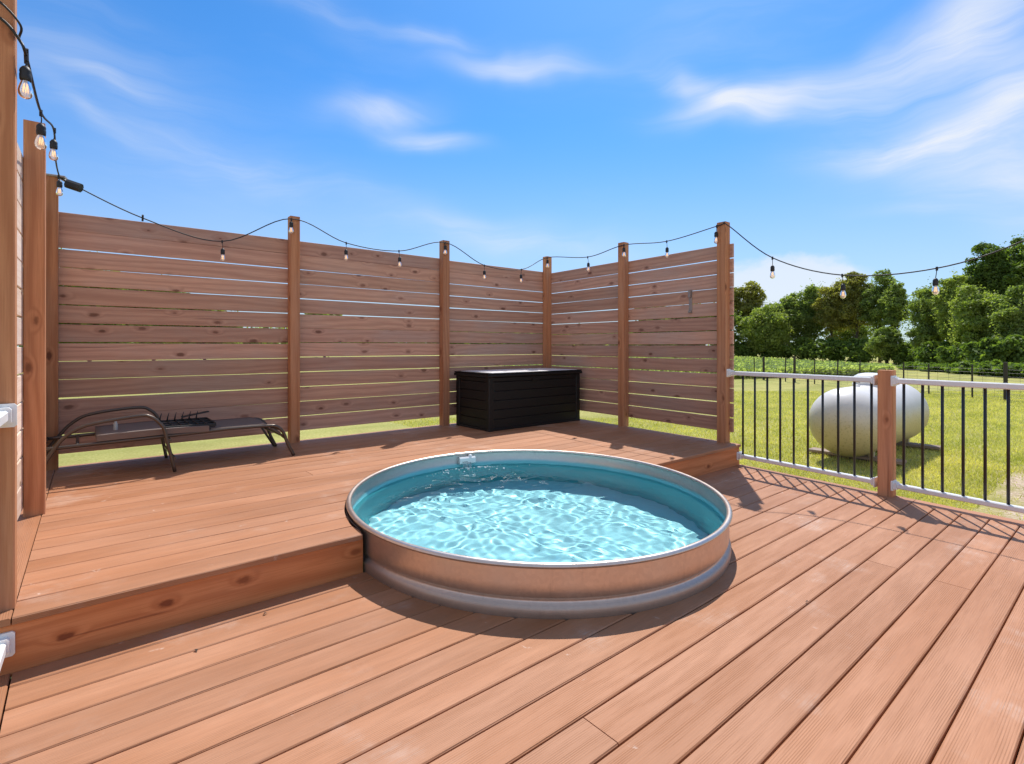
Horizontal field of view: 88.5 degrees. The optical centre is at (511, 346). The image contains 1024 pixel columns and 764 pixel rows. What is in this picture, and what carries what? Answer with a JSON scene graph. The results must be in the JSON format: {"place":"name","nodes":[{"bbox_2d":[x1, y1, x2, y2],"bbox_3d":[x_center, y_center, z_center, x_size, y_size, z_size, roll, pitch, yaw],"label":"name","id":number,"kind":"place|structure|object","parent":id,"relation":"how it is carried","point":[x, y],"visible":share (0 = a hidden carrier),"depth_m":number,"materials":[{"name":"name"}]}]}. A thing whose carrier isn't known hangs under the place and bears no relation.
{"place":"outdoors","nodes":[
{"label":"outdoors","id":0,"kind":"place"},
{"bbox_2d":[0,419,740,676],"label":"raised deck","id":1,"kind":"structure","parent":0,"point":[112,552],"depth_m":2.81,"materials":[{"name":"brown wood"}]},
{"bbox_2d":[0,0,45,611],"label":"privacy fence","id":2,"kind":"object","parent":1,"relation":"on","point":[23,301],"visible":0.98,"depth_m":2.78,"materials":[{"name":"brown wood"}]},
{"bbox_2d":[46,406,294,471],"bbox_3d":[-2.728,0.726,4.242,1.728,0.463,0.645,0,0,-39],"label":"sun lounger","id":3,"kind":"object","parent":1,"relation":"on","point":[104,434],"visible":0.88,"depth_m":4.04,"materials":[{"name":"brown metal"}]},
{"bbox_2d":[113,421,117,429],"bbox_3d":[-3.018,0.599,3.992,0.037,0.081,0.027,0,0,-39],"label":"clear bottle","id":4,"kind":"object","parent":3,"relation":"on","point":[115,425],"visible":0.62,"depth_m":3.98,"materials":[{"name":"white"}]},
{"bbox_2d":[159,411,215,427],"bbox_3d":[-2.664,0.603,4.314,0.367,0.097,0.461,0,0,-39],"label":"plastic rack","id":5,"kind":"object","parent":3,"relation":"on","point":[196,421],"visible":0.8,"depth_m":4.33,"materials":[{"name":"black plastic"}]},
{"bbox_2d":[46,175,551,470],"bbox_3d":[-1.548,-0.177,5.755,5.364,2.262,0.117,0,0,-39],"label":"privacy fence","id":6,"kind":"object","parent":1,"relation":"on","point":[87,363],"visible":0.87,"depth_m":5.09,"materials":[{"name":"brown wood"}]},
{"bbox_2d":[46,173,83,191],"bbox_3d":[-3.479,-1.265,4.091,0.229,0.117,0.083,0,0,-20],"label":"flood light","id":7,"kind":"object","parent":6,"relation":"attached to","point":[73,185],"visible":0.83,"depth_m":4.08,"materials":[{"name":"black plastic"}]},
{"bbox_2d":[0,1,1023,298],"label":"string lights","id":8,"kind":"object","parent":6,"relation":"hanging from","point":[26,77],"visible":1,"depth_m":3.94,"materials":[{"name":"black plastic"}]},
{"bbox_2d":[454,368,581,431],"bbox_3d":[0.102,0.626,6.548,1.501,0.656,0.700,0,0,-39],"label":"storage box","id":9,"kind":"object","parent":1,"relation":"on","point":[495,400],"visible":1,"depth_m":6.19,"materials":[{"name":"black plastic"}]},
{"bbox_2d":[551,221,733,442],"bbox_3d":[1.325,-0.141,6.321,0.121,2.190,2.843,0,0,-36],"label":"privacy fence","id":10,"kind":"object","parent":1,"relation":"on","point":[582,345],"visible":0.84,"depth_m":5.98,"materials":[{"name":"brown wood"}]},
{"bbox_2d":[688,290,691,312],"bbox_3d":[1.888,-0.472,5.571,0.037,0.245,0.038,0,0,-39],"label":"wall hook","id":11,"kind":"object","parent":10,"relation":"attached to","point":[690,300],"depth_m":5.56,"materials":[{"name":"metal"}]},
{"bbox_2d":[0,464,1023,763],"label":"deck","id":12,"kind":"structure","parent":0,"point":[896,636],"depth_m":1.86,"materials":[{"name":"brown wood"}]},
{"bbox_2d":[0,403,16,669],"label":"railing","id":13,"kind":"object","parent":12,"relation":"on","point":[8,415],"visible":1,"depth_m":1.84,"materials":[{"name":"white metal"}]},
{"bbox_2d":[345,449,732,620],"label":"stock tank pool","id":14,"kind":"structure","parent":12,"relation":"in","point":[566,591],"depth_m":2.35,"materials":[{"name":"metal"}]},
{"bbox_2d":[442,454,503,474],"bbox_3d":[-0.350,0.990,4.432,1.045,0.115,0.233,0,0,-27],"label":"water spout","id":15,"kind":"object","parent":14,"relation":"attached to","point":[468,459],"visible":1,"depth_m":4.50,"materials":[{"name":"white plastic"}]},
{"bbox_2d":[354,463,723,561],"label":"water","id":16,"kind":"structure","parent":14,"relation":"in","point":[527,512],"depth_m":3.26,"materials":[{"name":"blue liquid"}]},
{"bbox_2d":[726,369,1023,513],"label":"railing","id":17,"kind":"object","parent":12,"relation":"on","point":[885,482],"visible":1,"depth_m":4.02,"materials":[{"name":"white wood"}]},
{"bbox_2d":[10,353,1023,678],"bbox_3d":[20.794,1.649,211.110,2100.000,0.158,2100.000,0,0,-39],"label":"lawn","id":18,"kind":"structure","parent":0,"point":[66,459],"depth_m":10.04,"materials":[{"name":"green plant"}]},
{"bbox_2d":[59,251,138,342],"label":"tree","id":19,"kind":"object","parent":18,"relation":"on","point":[93,305],"visible":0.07,"depth_m":46.80,"materials":[{"name":"green plant"}]},
{"bbox_2d":[114,274,197,343],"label":"tree","id":20,"kind":"object","parent":18,"relation":"on","point":[160,325],"visible":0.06,"depth_m":51.10,"materials":[{"name":"green plant"}]},
{"bbox_2d":[164,309,240,359],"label":"tree","id":21,"kind":"object","parent":18,"relation":"on","point":[207,326],"visible":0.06,"depth_m":55.03,"materials":[{"name":"green plant"}]},
{"bbox_2d":[304,313,341,356],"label":"tree","id":22,"kind":"object","parent":18,"relation":"on","point":[315,328],"visible":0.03,"depth_m":58.67,"materials":[{"name":"green plant"}]},
{"bbox_2d":[93,325,673,344],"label":"distant wood","id":23,"kind":"object","parent":18,"relation":"on","point":[372,342],"visible":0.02,"depth_m":149.93,"materials":[{"name":"green plant"}]},
{"bbox_2d":[630,306,671,344],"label":"tree","id":24,"kind":"object","parent":18,"relation":"on","point":[650,332],"visible":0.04,"depth_m":63.22,"materials":[{"name":"green plant"}]},
{"bbox_2d":[669,303,710,344],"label":"tree","id":25,"kind":"object","parent":18,"relation":"on","point":[688,331],"visible":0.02,"depth_m":60.83,"materials":[{"name":"green plant"}]},
{"bbox_2d":[708,302,745,344],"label":"tree","id":26,"kind":"object","parent":18,"relation":"on","point":[737,339],"visible":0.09,"depth_m":62.68,"materials":[{"name":"green plant"}]},
{"bbox_2d":[734,342,759,357],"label":"shrub","id":27,"kind":"object","parent":18,"relation":"on","point":[740,349],"visible":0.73,"depth_m":61.10,"materials":[{"name":"green plant"}]},
{"bbox_2d":[734,280,767,334],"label":"tree","id":28,"kind":"object","parent":18,"relation":"on","point":[752,296],"visible":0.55,"depth_m":65.07,"materials":[{"name":"green plant"}]},
{"bbox_2d":[736,304,796,357],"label":"tree","id":29,"kind":"object","parent":18,"relation":"on","point":[761,328],"visible":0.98,"depth_m":58.90,"materials":[{"name":"green plant"}]},
{"bbox_2d":[755,342,792,358],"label":"shrub","id":30,"kind":"object","parent":18,"relation":"on","point":[782,351],"visible":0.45,"depth_m":58.86,"materials":[{"name":"green plant"}]},
{"bbox_2d":[766,291,808,358],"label":"tree","id":31,"kind":"object","parent":18,"relation":"on","point":[786,302],"visible":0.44,"depth_m":60.69,"materials":[{"name":"green plant"}]},
{"bbox_2d":[786,336,820,359],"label":"shrub","id":32,"kind":"object","parent":18,"relation":"on","point":[800,347],"visible":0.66,"depth_m":57.43,"materials":[{"name":"green plant"}]},
{"bbox_2d":[789,280,833,360],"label":"tree","id":33,"kind":"object","parent":18,"relation":"on","point":[809,295],"visible":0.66,"depth_m":59.44,"materials":[{"name":"green plant"}]},
{"bbox_2d":[807,337,845,360],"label":"shrub","id":34,"kind":"object","parent":18,"relation":"on","point":[829,348],"visible":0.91,"depth_m":54.41,"materials":[{"name":"green plant"}]},
{"bbox_2d":[811,278,847,339],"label":"tree","id":35,"kind":"object","parent":18,"relation":"on","point":[829,319],"visible":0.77,"depth_m":56.45,"materials":[{"name":"green plant"}]},
{"bbox_2d":[829,324,874,358],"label":"tree","id":36,"kind":"object","parent":18,"relation":"on","point":[864,332],"visible":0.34,"depth_m":60.96,"materials":[{"name":"green plant"}]},
{"bbox_2d":[831,271,877,358],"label":"tree","id":37,"kind":"object","parent":18,"relation":"on","point":[854,287],"visible":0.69,"depth_m":54.46,"materials":[{"name":"green plant"}]},
{"bbox_2d":[809,447,906,464],"bbox_3d":[5.021,1.616,7.691,0.220,0.072,1.200,0,0,-39],"label":"skid board","id":38,"kind":"object","parent":18,"relation":"on","point":[829,453],"visible":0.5,"depth_m":7.63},
{"bbox_2d":[809,373,929,456],"bbox_3d":[5.544,0.994,8.094,2.914,1.172,0.974,0,0,-39],"label":"propane tank","id":39,"kind":"object","parent":38,"relation":"on","point":[912,412],"visible":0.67,"depth_m":7.29,"materials":[{"name":"metal"}]},
{"bbox_2d":[840,338,877,362],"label":"shrub","id":40,"kind":"object","parent":18,"relation":"on","point":[854,347],"visible":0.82,"depth_m":51.59,"materials":[{"name":"green plant"}]},
{"bbox_2d":[699,356,1023,399],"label":"wire fence","id":41,"kind":"object","parent":18,"relation":"on","point":[1005,372],"visible":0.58,"depth_m":18.86,"materials":[{"name":"black metal"}]},
{"bbox_2d":[854,268,898,362],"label":"tree","id":42,"kind":"object","parent":18,"relation":"on","point":[872,313],"visible":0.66,"depth_m":52.45,"materials":[{"name":"green plant"}]},
{"bbox_2d":[863,326,910,363],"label":"tree","id":43,"kind":"object","parent":18,"relation":"on","point":[884,343],"visible":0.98,"depth_m":46.34,"materials":[{"name":"green plant"}]},
{"bbox_2d":[877,276,913,363],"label":"tree","id":44,"kind":"object","parent":18,"relation":"on","point":[895,297],"visible":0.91,"depth_m":49.55,"materials":[{"name":"green plant"}]},
{"bbox_2d":[889,345,915,364],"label":"shrub","id":45,"kind":"object","parent":18,"relation":"on","point":[905,353],"visible":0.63,"depth_m":45.60,"materials":[{"name":"green plant"}]},
{"bbox_2d":[896,361,934,369],"bbox_3d":[28.567,1.413,36.972,2.827,0.786,2.507,0,0,-39],"label":"shrub","id":46,"kind":"object","parent":18,"relation":"on","point":[917,364],"visible":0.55,"depth_m":36.62,"materials":[{"name":"green plant"}]},
{"bbox_2d":[896,441,940,449],"bbox_3d":[6.346,1.616,8.740,0.220,0.072,1.260,0,0,-39],"label":"skid board","id":47,"kind":"object","parent":18,"relation":"on","point":[918,445],"visible":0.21,"depth_m":8.43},
{"bbox_2d":[902,276,945,349],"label":"tree","id":48,"kind":"object","parent":18,"relation":"on","point":[925,330],"visible":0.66,"depth_m":43.55,"materials":[{"name":"green plant"}]},
{"bbox_2d":[912,340,952,363],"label":"shrub","id":49,"kind":"object","parent":18,"relation":"on","point":[925,352],"visible":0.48,"depth_m":40.77,"materials":[{"name":"green plant"}]},
{"bbox_2d":[917,362,948,371],"bbox_3d":[27.726,1.417,33.949,2.466,0.763,2.461,0,0,28],"label":"shrub","id":50,"kind":"object","parent":18,"relation":"on","point":[924,367],"visible":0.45,"depth_m":33.87,"materials":[{"name":"green plant"}]},
{"bbox_2d":[930,342,970,363],"bbox_3d":[31.539,0.737,36.954,3.331,2.111,2.552,0,0,28],"label":"shrub","id":51,"kind":"object","parent":18,"relation":"on","point":[950,354],"visible":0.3,"depth_m":36.94,"materials":[{"name":"green plant"}]},
{"bbox_2d":[928,271,981,342],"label":"tree","id":52,"kind":"object","parent":18,"relation":"on","point":[943,297],"visible":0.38,"depth_m":40.77,"materials":[{"name":"green plant"}]},
{"bbox_2d":[944,359,978,373],"bbox_3d":[27.419,1.271,31.504,2.452,1.015,2.315,0,0,-39],"label":"shrub","id":53,"kind":"object","parent":18,"relation":"on","point":[956,367],"visible":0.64,"depth_m":31.30,"materials":[{"name":"green plant"}]},
{"bbox_2d":[943,285,1002,347],"bbox_3d":[33.594,-1.393,37.899,4.113,6.303,4.332,0,0,10],"label":"tree","id":54,"kind":"object","parent":18,"relation":"on","point":[971,320],"visible":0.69,"depth_m":37.51,"materials":[{"name":"green plant"}]},
{"bbox_2d":[960,337,1009,362],"bbox_3d":[30.919,0.540,34.179,2.604,2.459,2.715,0,0,-4],"label":"shrub","id":55,"kind":"object","parent":18,"relation":"on","point":[980,352],"visible":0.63,"depth_m":33.83,"materials":[{"name":"green plant"}]},
{"bbox_2d":[970,359,1002,376],"bbox_3d":[26.651,1.243,28.956,2.174,1.116,2.184,0,0,-39],"label":"shrub","id":56,"kind":"object","parent":18,"relation":"on","point":[979,369],"visible":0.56,"depth_m":28.88,"materials":[{"name":"green plant"}]},
{"bbox_2d":[962,241,1016,295],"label":"tree","id":57,"kind":"object","parent":18,"relation":"on","point":[982,272],"visible":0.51,"depth_m":49.35,"materials":[{"name":"green plant"}]},
{"bbox_2d":[980,285,1023,338],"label":"tree","id":58,"kind":"object","parent":18,"relation":"on","point":[1007,317],"visible":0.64,"depth_m":34.85,"materials":[{"name":"green plant"}]},
{"bbox_2d":[988,334,1023,363],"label":"shrub","id":59,"kind":"object","parent":18,"relation":"on","point":[1011,346],"visible":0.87,"depth_m":32.78,"materials":[{"name":"green plant"}]},
{"bbox_2d":[991,362,1023,377],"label":"shrub","id":60,"kind":"object","parent":18,"relation":"on","point":[1015,368],"visible":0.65,"depth_m":27.38,"materials":[{"name":"green plant"}]},
{"bbox_2d":[992,234,1023,294],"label":"tree","id":61,"kind":"object","parent":18,"relation":"on","point":[1016,268],"visible":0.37,"depth_m":47.75,"materials":[{"name":"green plant"}]},
{"bbox_2d":[17,0,1023,346],"label":"sky","id":62,"kind":"structure","parent":0,"point":[867,137],"materials":[{"name":"blue"}]},
{"bbox_2d":[505,356,895,377],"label":"corn field","id":63,"kind":"structure","parent":0,"point":[779,366],"depth_m":28.79,"materials":[{"name":"green plant"}]},
{"bbox_2d":[390,390,1023,520],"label":"grass","id":64,"kind":"structure","parent":0,"point":[990,420],"depth_m":9.18,"materials":[{"name":"green plant"}]}
]}

